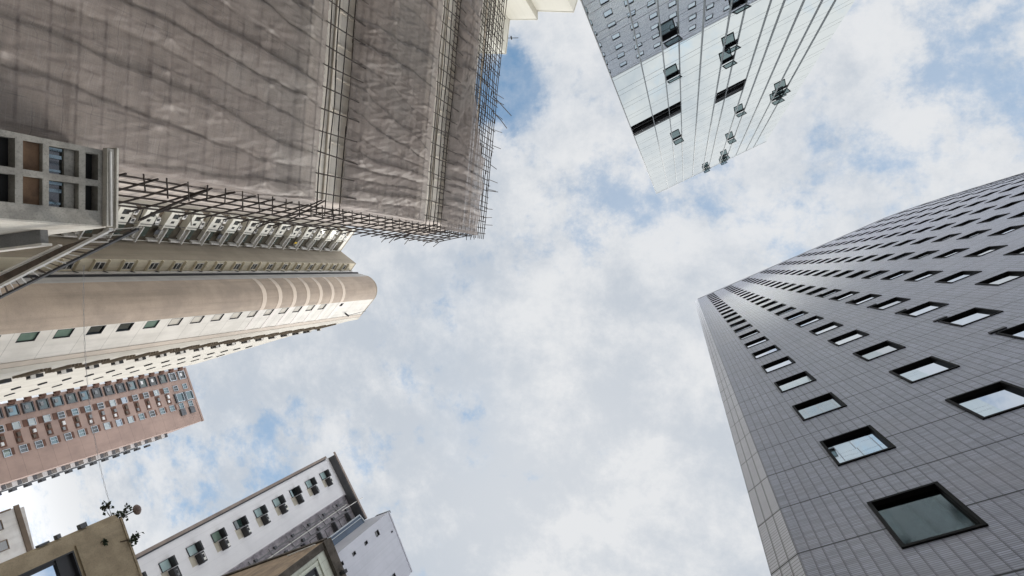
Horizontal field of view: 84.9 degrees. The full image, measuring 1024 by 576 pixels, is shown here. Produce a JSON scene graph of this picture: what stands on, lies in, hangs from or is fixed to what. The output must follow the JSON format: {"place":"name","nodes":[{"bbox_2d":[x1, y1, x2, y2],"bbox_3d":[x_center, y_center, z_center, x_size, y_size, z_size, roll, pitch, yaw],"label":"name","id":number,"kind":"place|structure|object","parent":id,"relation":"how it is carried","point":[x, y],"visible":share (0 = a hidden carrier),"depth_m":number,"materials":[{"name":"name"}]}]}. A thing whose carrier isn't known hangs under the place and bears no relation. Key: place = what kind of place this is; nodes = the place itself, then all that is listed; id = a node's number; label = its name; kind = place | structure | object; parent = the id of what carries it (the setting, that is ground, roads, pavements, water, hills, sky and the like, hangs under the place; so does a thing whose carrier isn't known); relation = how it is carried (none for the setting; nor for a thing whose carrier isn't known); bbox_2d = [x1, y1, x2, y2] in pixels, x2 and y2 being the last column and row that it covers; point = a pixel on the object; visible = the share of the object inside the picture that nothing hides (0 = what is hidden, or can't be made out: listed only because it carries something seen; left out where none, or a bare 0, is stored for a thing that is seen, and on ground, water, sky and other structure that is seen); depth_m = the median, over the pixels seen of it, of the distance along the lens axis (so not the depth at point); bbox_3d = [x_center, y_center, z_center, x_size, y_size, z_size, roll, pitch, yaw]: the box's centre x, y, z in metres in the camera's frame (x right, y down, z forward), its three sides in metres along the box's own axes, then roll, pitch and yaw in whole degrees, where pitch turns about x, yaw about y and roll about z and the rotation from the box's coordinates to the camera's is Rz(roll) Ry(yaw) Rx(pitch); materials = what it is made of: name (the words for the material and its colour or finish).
{"place":"outdoors","nodes":[
{"label":"outdoors","id":0,"kind":"place"},
{"bbox_2d":[0,504,33,562],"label":"white house","id":1,"kind":"structure","parent":0,"point":[15,538],"depth_m":42.47,"materials":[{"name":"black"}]},
{"bbox_2d":[0,539,9,551],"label":"window","id":2,"kind":"structure","parent":1,"relation":"in","point":[4,545],"depth_m":41.63,"materials":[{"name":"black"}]},
{"bbox_2d":[0,515,142,575],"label":"rendered building","id":3,"kind":"structure","parent":0,"point":[82,550],"depth_m":30.47,"materials":[{"name":"paint"}]},
{"bbox_2d":[18,550,81,575],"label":"window","id":4,"kind":"structure","parent":3,"relation":"in","point":[66,564],"depth_m":29.43,"materials":[{"name":"glass"}]},
{"bbox_2d":[83,265,109,501],"bbox_3d":[-22.547,5.884,30.337,0.401,5.033,15.306,22,-82,15],"label":"overhead cable","id":5,"kind":"object","parent":3,"relation":"attached to","point":[89,397],"visible":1,"depth_m":30.08,"materials":[{"name":"black rubber"}]},
{"bbox_2d":[100,500,113,515],"bbox_3d":[-24.074,13.278,33.463,1.408,0.806,0.982,1,-88,17],"label":"wild shrub","id":6,"kind":"object","parent":3,"relation":"on","point":[105,506],"visible":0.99,"depth_m":33.62,"materials":[{"name":"green plant"}]},
{"bbox_2d":[111,503,132,520],"bbox_3d":[-23.145,13.492,33.223,1.382,1.068,0.966,-39,-99,15],"label":"wild shrub","id":7,"kind":"object","parent":3,"relation":"on","point":[122,513],"visible":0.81,"depth_m":33.12,"materials":[{"name":"green plant"}]},
{"bbox_2d":[120,504,141,517],"bbox_3d":[-22.425,13.137,32.955,1.135,0.634,0.608,-11,-92,17],"label":"roof lamp","id":8,"kind":"object","parent":3,"relation":"attached to","point":[137,509],"visible":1,"depth_m":32.93,"materials":[{"name":"metal"}]},
{"bbox_2d":[120,531,143,546],"bbox_3d":[-21.922,14.429,32.425,0.730,0.829,0.907,35,-79,13],"label":"wild shrub","id":9,"kind":"object","parent":3,"relation":"attached to","point":[135,538],"visible":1,"depth_m":32.39,"materials":[{"name":"green plant"}]},
{"bbox_2d":[0,367,203,495],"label":"apartment tower","id":10,"kind":"structure","parent":0,"point":[44,436],"depth_m":127.33,"materials":[{"name":"pink tile"}]},
{"bbox_2d":[2,448,12,457],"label":"window","id":11,"kind":"structure","parent":10,"relation":"in","point":[7,452],"depth_m":110.93,"materials":[{"name":"grey"}]},
{"bbox_2d":[4,404,19,417],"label":"bay window","id":12,"kind":"structure","parent":10,"relation":"in","point":[12,410],"depth_m":114.30,"materials":[{"name":"grey"}]},
{"bbox_2d":[18,444,28,452],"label":"window","id":13,"kind":"structure","parent":10,"relation":"in","point":[23,448],"depth_m":113.68,"materials":[{"name":"grey"}]},
{"bbox_2d":[20,401,35,413],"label":"bay window","id":14,"kind":"structure","parent":10,"relation":"in","point":[27,407],"depth_m":117.06,"materials":[{"name":"grey"}]},
{"bbox_2d":[35,398,49,410],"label":"bay window","id":15,"kind":"structure","parent":10,"relation":"in","point":[42,404],"depth_m":119.74,"materials":[{"name":"grey"}]},
{"bbox_2d":[50,395,63,406],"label":"bay window","id":16,"kind":"structure","parent":10,"relation":"in","point":[56,401],"depth_m":122.51,"materials":[{"name":"grey"}]},
{"bbox_2d":[64,393,77,403],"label":"bay window","id":17,"kind":"structure","parent":10,"relation":"in","point":[70,398],"depth_m":125.25,"materials":[{"name":"grey"}]},
{"bbox_2d":[78,390,90,400],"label":"bay window","id":18,"kind":"structure","parent":10,"relation":"in","point":[83,395],"depth_m":127.86,"materials":[{"name":"grey"}]},
{"bbox_2d":[90,388,102,398],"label":"bay window","id":19,"kind":"structure","parent":10,"relation":"in","point":[96,392],"depth_m":130.71,"materials":[{"name":"black glass"}]},
{"bbox_2d":[103,385,114,395],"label":"bay window","id":20,"kind":"structure","parent":10,"relation":"in","point":[108,390],"depth_m":133.37,"materials":[{"name":"black glass"}]},
{"bbox_2d":[115,383,125,393],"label":"bay window","id":21,"kind":"structure","parent":10,"relation":"in","point":[120,387],"depth_m":136.22,"materials":[{"name":"black glass"}]},
{"bbox_2d":[126,380,136,390],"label":"bay window","id":22,"kind":"structure","parent":10,"relation":"in","point":[131,385],"depth_m":138.91,"materials":[{"name":"grey glass"}]},
{"bbox_2d":[137,378,147,388],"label":"bay window","id":23,"kind":"structure","parent":10,"relation":"in","point":[142,383],"depth_m":141.63,"materials":[{"name":"grey glass"}]},
{"bbox_2d":[147,376,157,385],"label":"bay window","id":24,"kind":"structure","parent":10,"relation":"in","point":[152,381],"depth_m":144.42,"materials":[{"name":"black glass"}]},
{"bbox_2d":[157,374,167,383],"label":"bay window","id":25,"kind":"structure","parent":10,"relation":"in","point":[162,378],"depth_m":147.14,"materials":[{"name":"grey glass"}]},
{"bbox_2d":[167,372,176,381],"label":"bay window","id":26,"kind":"structure","parent":10,"relation":"in","point":[171,376],"depth_m":149.79,"materials":[{"name":"black glass"}]},
{"bbox_2d":[176,392,184,402],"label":"window","id":27,"kind":"structure","parent":10,"relation":"in","point":[180,396],"depth_m":149.74,"materials":[{"name":"grey"}]},
{"bbox_2d":[0,197,376,401],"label":"apartment tower","id":28,"kind":"structure","parent":0,"point":[161,291],"depth_m":70.74,"materials":[{"name":"white paint"}]},
{"bbox_2d":[15,331,40,342],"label":"window","id":29,"kind":"structure","parent":28,"relation":"in","point":[31,336],"depth_m":51.75,"materials":[{"name":"glass"}]},
{"bbox_2d":[52,328,74,338],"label":"window","id":30,"kind":"structure","parent":28,"relation":"in","point":[63,333],"depth_m":54.81,"materials":[{"name":"glass"}]},
{"bbox_2d":[60,261,74,270],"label":"window","id":31,"kind":"structure","parent":28,"relation":"in","point":[68,268],"depth_m":58.95,"materials":[{"name":"white paint"}]},
{"bbox_2d":[86,325,105,334],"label":"window","id":32,"kind":"structure","parent":28,"relation":"in","point":[94,329],"depth_m":57.81,"materials":[{"name":"glass"}]},
{"bbox_2d":[92,262,105,270],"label":"window","id":33,"kind":"structure","parent":28,"relation":"in","point":[99,266],"depth_m":61.93,"materials":[{"name":"glass"}]},
{"bbox_2d":[116,322,134,331],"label":"window","id":34,"kind":"structure","parent":28,"relation":"in","point":[125,326],"depth_m":60.79,"materials":[{"name":"glass"}]},
{"bbox_2d":[121,262,133,270],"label":"window","id":35,"kind":"structure","parent":28,"relation":"in","point":[127,266],"depth_m":65.10,"materials":[{"name":"grey glass"}]},
{"bbox_2d":[132,226,149,237],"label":"recess window","id":36,"kind":"structure","parent":28,"relation":"in","point":[145,230],"depth_m":68.97,"materials":[{"name":"grey"}]},
{"bbox_2d":[143,320,159,328],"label":"window","id":37,"kind":"structure","parent":28,"relation":"in","point":[150,324],"depth_m":63.75,"materials":[{"name":"glass"}]},
{"bbox_2d":[147,262,158,270],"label":"window","id":38,"kind":"structure","parent":28,"relation":"in","point":[153,266],"depth_m":68.26,"materials":[{"name":"black glass"}]},
{"bbox_2d":[167,318,182,325],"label":"window","id":39,"kind":"structure","parent":28,"relation":"in","point":[176,321],"depth_m":66.77,"materials":[{"name":"glass"}]},
{"bbox_2d":[190,316,204,323],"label":"window","id":40,"kind":"structure","parent":28,"relation":"in","point":[197,319],"depth_m":69.81,"materials":[{"name":"glass"}]},
{"bbox_2d":[136,452,366,575],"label":"white building","id":41,"kind":"structure","parent":0,"point":[317,500],"depth_m":69.57,"materials":[{"name":"paint"}]},
{"bbox_2d":[158,555,177,572],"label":"window","id":42,"kind":"structure","parent":41,"relation":"in","point":[170,562],"depth_m":57.54,"materials":[{"name":"glass"}]},
{"bbox_2d":[185,540,203,557],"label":"window","id":43,"kind":"structure","parent":41,"relation":"in","point":[197,547],"depth_m":60.67,"materials":[{"name":"glass"}]},
{"bbox_2d":[210,527,227,542],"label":"window","id":44,"kind":"structure","parent":41,"relation":"in","point":[221,533],"depth_m":63.78,"materials":[{"name":"glass"}]},
{"bbox_2d":[233,515,248,529],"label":"window","id":45,"kind":"structure","parent":41,"relation":"in","point":[242,521],"depth_m":66.91,"materials":[{"name":"glass"}]},
{"bbox_2d":[253,504,267,517],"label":"window","id":46,"kind":"structure","parent":41,"relation":"in","point":[262,510],"depth_m":70.02,"materials":[{"name":"glass"}]},
{"bbox_2d":[272,494,285,507],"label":"window","id":47,"kind":"structure","parent":41,"relation":"in","point":[279,500],"depth_m":73.13,"materials":[{"name":"glass"}]},
{"bbox_2d":[289,485,301,497],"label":"window","id":48,"kind":"structure","parent":41,"relation":"in","point":[297,490],"depth_m":76.24,"materials":[{"name":"glass"}]},
{"bbox_2d":[305,477,317,488],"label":"window","id":49,"kind":"structure","parent":41,"relation":"in","point":[311,482],"depth_m":79.36,"materials":[{"name":"glass"}]},
{"bbox_2d":[319,469,330,479],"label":"window","id":50,"kind":"structure","parent":41,"relation":"in","point":[325,474],"depth_m":82.50,"materials":[{"name":"glass"}]},
{"bbox_2d":[328,510,412,575],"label":"grey building","id":51,"kind":"structure","parent":0,"point":[373,546],"depth_m":77.25,"materials":[{"name":"concrete"}]},
{"bbox_2d":[0,0,1023,575],"label":"sky","id":52,"kind":"structure","parent":0,"point":[539,395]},
{"label":"ground","id":53,"kind":"structure","parent":0,"visible":0},
{"bbox_2d":[0,129,118,251],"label":"concrete building","id":54,"kind":"structure","parent":53,"relation":"on","point":[49,187],"depth_m":19.40,"materials":[{"name":"beige concrete"}]},
{"bbox_2d":[0,227,141,298],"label":"sign frame","id":55,"kind":"object","parent":54,"relation":"attached to","point":[25,267],"visible":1,"depth_m":20.43,"materials":[{"name":"white paint"}]},
{"bbox_2d":[222,537,347,575],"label":"shophouse","id":56,"kind":"structure","parent":53,"relation":"on","point":[319,558],"depth_m":39.43,"materials":[{"name":"beige concrete"}]},
{"bbox_2d":[305,567,318,575],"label":"window","id":57,"kind":"structure","parent":56,"relation":"in","point":[313,572],"depth_m":38.23,"materials":[{"name":"metal"}]},
{"bbox_2d":[118,0,488,234],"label":"renovated building","id":58,"kind":"structure","parent":53,"relation":"on","point":[323,168],"depth_m":36.84,"materials":[{"name":"paint"}]},
{"bbox_2d":[0,0,511,246],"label":"bamboo scaffold","id":59,"kind":"object","parent":58,"relation":"attached to","point":[223,97],"visible":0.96,"depth_m":29.39,"materials":[{"name":"grey fabric"}]},
{"bbox_2d":[480,0,577,53],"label":"cream building","id":60,"kind":"structure","parent":53,"relation":"on","point":[523,9],"depth_m":84.31,"materials":[{"name":"paint"}]},
{"bbox_2d":[580,0,854,193],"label":"glass tower","id":61,"kind":"structure","parent":53,"relation":"on","point":[700,86],"depth_m":45.94,"materials":[{"name":"metal"}]},
{"bbox_2d":[662,24,682,47],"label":"open window","id":62,"kind":"structure","parent":61,"relation":"in","point":[674,40],"depth_m":35.93,"materials":[{"name":"glass"}]},
{"bbox_2d":[666,70,681,83],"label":"open window","id":63,"kind":"structure","parent":61,"relation":"in","point":[677,72],"depth_m":43.40,"materials":[{"name":"glass"}]},
{"bbox_2d":[673,132,683,144],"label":"open window","id":64,"kind":"structure","parent":61,"relation":"in","point":[679,140],"depth_m":63.63,"materials":[{"name":"glass"}]},
{"bbox_2d":[720,55,736,68],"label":"open window","id":65,"kind":"structure","parent":61,"relation":"in","point":[728,65],"depth_m":45.20,"materials":[{"name":"glass"}]},
{"bbox_2d":[725,39,740,53],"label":"open window","id":66,"kind":"structure","parent":61,"relation":"in","point":[734,42],"depth_m":42.16,"materials":[{"name":"glass"}]},
{"bbox_2d":[732,0,750,13],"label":"open window","id":67,"kind":"structure","parent":61,"relation":"in","point":[737,11],"depth_m":35.69,"materials":[{"name":"glass"}]},
{"bbox_2d":[776,85,790,96],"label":"open window","id":68,"kind":"structure","parent":61,"relation":"in","point":[785,91],"depth_m":61.74,"materials":[{"name":"glass"}]},
{"bbox_2d":[695,173,1023,575],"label":"tiled tower","id":69,"kind":"structure","parent":53,"relation":"on","point":[870,379],"depth_m":14.84,"materials":[{"name":"tile"}]},
{"bbox_2d":[733,324,752,332],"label":"window","id":70,"kind":"structure","parent":69,"relation":"in","point":[747,326],"depth_m":36.64,"materials":[{"name":"black glass"}]},
{"bbox_2d":[738,329,759,339],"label":"window","id":71,"kind":"structure","parent":69,"relation":"in","point":[751,333],"depth_m":33.15,"materials":[{"name":"black glass"}]},
{"bbox_2d":[744,336,768,348],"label":"window","id":72,"kind":"structure","parent":69,"relation":"in","point":[760,340],"depth_m":29.67,"materials":[{"name":"black glass"}]},
{"bbox_2d":[752,345,780,358],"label":"window","id":73,"kind":"structure","parent":69,"relation":"in","point":[771,349],"depth_m":26.20,"materials":[{"name":"black glass"}]},
{"bbox_2d":[761,356,795,373],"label":"window","id":74,"kind":"structure","parent":69,"relation":"in","point":[785,361],"depth_m":22.71,"materials":[{"name":"black glass"}]},
{"bbox_2d":[774,306,796,315],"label":"window","id":75,"kind":"structure","parent":69,"relation":"in","point":[791,308],"depth_m":35.81,"materials":[{"name":"black glass"}]},
{"bbox_2d":[774,371,815,392],"bbox_3d":[9.617,3.219,19.048,1.140,1.660,0.120,-26,-96,16],"label":"window","id":76,"kind":"structure","parent":69,"relation":"in","point":[802,378],"depth_m":19.24,"materials":[{"name":"black glass"}]},
{"bbox_2d":[783,310,808,320],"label":"window","id":77,"kind":"structure","parent":69,"relation":"in","point":[798,314],"depth_m":32.36,"materials":[{"name":"black glass"}]},
{"bbox_2d":[795,315,823,326],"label":"window","id":78,"kind":"structure","parent":69,"relation":"in","point":[813,319],"depth_m":28.87,"materials":[{"name":"black glass"}]},
{"bbox_2d":[792,392,846,420],"bbox_3d":[8.553,3.333,15.621,1.140,1.660,0.120,-26,-96,16],"label":"window","id":79,"kind":"structure","parent":69,"relation":"in","point":[828,402],"depth_m":15.76,"materials":[{"name":"black glass"}]},
{"bbox_2d":[809,321,842,335],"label":"window","id":80,"kind":"structure","parent":69,"relation":"in","point":[830,326],"depth_m":25.40,"materials":[{"name":"black glass"}]},
{"bbox_2d":[817,289,840,297],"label":"window","id":81,"kind":"structure","parent":69,"relation":"in","point":[833,291],"depth_m":35.01,"materials":[{"name":"black glass"}]},
{"bbox_2d":[831,291,859,300],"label":"window","id":82,"kind":"structure","parent":69,"relation":"in","point":[850,293],"depth_m":31.56,"materials":[{"name":"black glass"}]},
{"bbox_2d":[827,329,869,345],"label":"window","id":83,"kind":"structure","parent":69,"relation":"in","point":[853,335],"depth_m":21.92,"materials":[{"name":"black glass"}]},
{"bbox_2d":[819,425,895,465],"bbox_3d":[7.489,3.448,12.194,1.140,1.660,0.120,-26,-96,16],"label":"window","id":84,"kind":"structure","parent":69,"relation":"in","point":[863,442],"depth_m":12.28,"materials":[{"name":"clear glass"}]},
{"bbox_2d":[845,270,869,277],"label":"window","id":85,"kind":"structure","parent":69,"relation":"in","point":[863,271],"depth_m":37.67,"materials":[{"name":"black glass"}]},
{"bbox_2d":[848,294,881,304],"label":"window","id":86,"kind":"structure","parent":69,"relation":"in","point":[868,297],"depth_m":28.08,"materials":[{"name":"black glass"}]},
{"bbox_2d":[861,270,889,278],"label":"window","id":87,"kind":"structure","parent":69,"relation":"in","point":[880,272],"depth_m":34.20,"materials":[{"name":"black glass"}]},
{"bbox_2d":[853,340,905,360],"bbox_3d":[11.965,2.079,18.281,1.140,1.660,0.120,-26,-96,16],"label":"window","id":88,"kind":"structure","parent":69,"relation":"in","point":[886,347],"depth_m":18.46,"materials":[{"name":"black glass"}]},
{"bbox_2d":[870,297,909,309],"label":"window","id":89,"kind":"structure","parent":69,"relation":"in","point":[894,301],"depth_m":24.61,"materials":[{"name":"black glass"}]},
{"bbox_2d":[880,270,912,279],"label":"window","id":90,"kind":"structure","parent":69,"relation":"in","point":[902,272],"depth_m":30.75,"materials":[{"name":"black glass"}]},
{"bbox_2d":[889,252,914,259],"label":"window","id":91,"kind":"structure","parent":69,"relation":"in","point":[908,253],"depth_m":36.84,"materials":[{"name":"black glass"}]},
{"bbox_2d":[904,271,941,280],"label":"window","id":92,"kind":"structure","parent":69,"relation":"in","point":[926,274],"depth_m":27.33,"materials":[{"name":"black glass"}]},
{"bbox_2d":[898,301,948,316],"bbox_3d":[15.376,0.825,20.941,1.140,1.660,0.120,-26,-96,16],"label":"window","id":93,"kind":"structure","parent":69,"relation":"in","point":[929,306],"depth_m":21.13,"materials":[{"name":"black glass"}]},
{"bbox_2d":[908,250,939,259],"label":"window","id":94,"kind":"structure","parent":69,"relation":"in","point":[926,253],"depth_m":33.44,"materials":[{"name":"black glass"}]},
{"bbox_2d":[889,356,959,383],"bbox_3d":[10.901,2.193,14.854,1.140,1.660,0.120,-26,-96,16],"label":"window","id":95,"kind":"structure","parent":69,"relation":"in","point":[922,369],"depth_m":14.97,"materials":[{"name":"black glass"}]},
{"bbox_2d":[867,481,988,548],"bbox_3d":[6.425,3.562,8.768,1.140,1.660,0.120,-26,-96,16],"label":"window","id":96,"kind":"structure","parent":69,"relation":"in","point":[926,513],"depth_m":8.77,"materials":[{"name":"black glass"}]},
{"bbox_2d":[932,233,960,241],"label":"window","id":97,"kind":"structure","parent":69,"relation":"in","point":[950,235],"depth_m":36.08,"materials":[{"name":"black glass"}]},
{"bbox_2d":[932,248,968,258],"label":"window","id":98,"kind":"structure","parent":69,"relation":"in","point":[954,251],"depth_m":29.97,"materials":[{"name":"black glass"}]},
{"bbox_2d":[935,271,981,282],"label":"window","id":99,"kind":"structure","parent":69,"relation":"in","point":[958,276],"depth_m":23.85,"materials":[{"name":"black glass"}]},
{"bbox_2d":[951,218,980,227],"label":"window","id":100,"kind":"structure","parent":69,"relation":"in","point":[969,221],"depth_m":38.81,"materials":[{"name":"black glass"}]},
{"bbox_2d":[938,307,1003,326],"bbox_3d":[14.312,0.939,17.514,1.140,1.660,0.120,-26,-96,16],"label":"window","id":101,"kind":"structure","parent":69,"relation":"in","point":[975,314],"depth_m":17.66,"materials":[{"name":"black glass"}]},
{"bbox_2d":[956,229,990,239],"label":"window","id":102,"kind":"structure","parent":69,"relation":"in","point":[975,233],"depth_m":32.64,"materials":[{"name":"black glass"}]},
{"bbox_2d":[945,380,1023,419],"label":"window","id":103,"kind":"structure","parent":69,"relation":"in","point":[1000,397],"depth_m":11.58,"materials":[{"name":"clear glass"}]},
{"bbox_2d":[963,245,1007,256],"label":"window","id":104,"kind":"structure","parent":69,"relation":"in","point":[988,249],"depth_m":26.51,"materials":[{"name":"black glass"}]},
{"bbox_2d":[976,213,1009,223],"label":"window","id":105,"kind":"structure","parent":69,"relation":"in","point":[996,216],"depth_m":35.35,"materials":[{"name":"black glass"}]},
{"bbox_2d":[975,271,1023,285],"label":"window","id":106,"kind":"structure","parent":69,"relation":"in","point":[1005,277],"depth_m":20.43,"materials":[{"name":"black glass"}]},
{"bbox_2d":[988,225,1023,235],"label":"window","id":107,"kind":"structure","parent":69,"relation":"in","point":[1011,228],"depth_m":29.22,"materials":[{"name":"black glass"}]},
{"bbox_2d":[994,200,1023,209],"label":"window","id":108,"kind":"structure","parent":69,"relation":"in","point":[1012,203],"depth_m":38.02,"materials":[{"name":"black glass"}]},
{"bbox_2d":[995,323,1023,339],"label":"window","id":109,"kind":"structure","parent":69,"relation":"in","point":[1017,331],"depth_m":14.78,"materials":[{"name":"black glass"}]},
{"bbox_2d":[1004,247,1023,254],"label":"window","id":110,"kind":"structure","parent":69,"relation":"in","point":[1020,251],"depth_m":23.53,"materials":[{"name":"black glass"}]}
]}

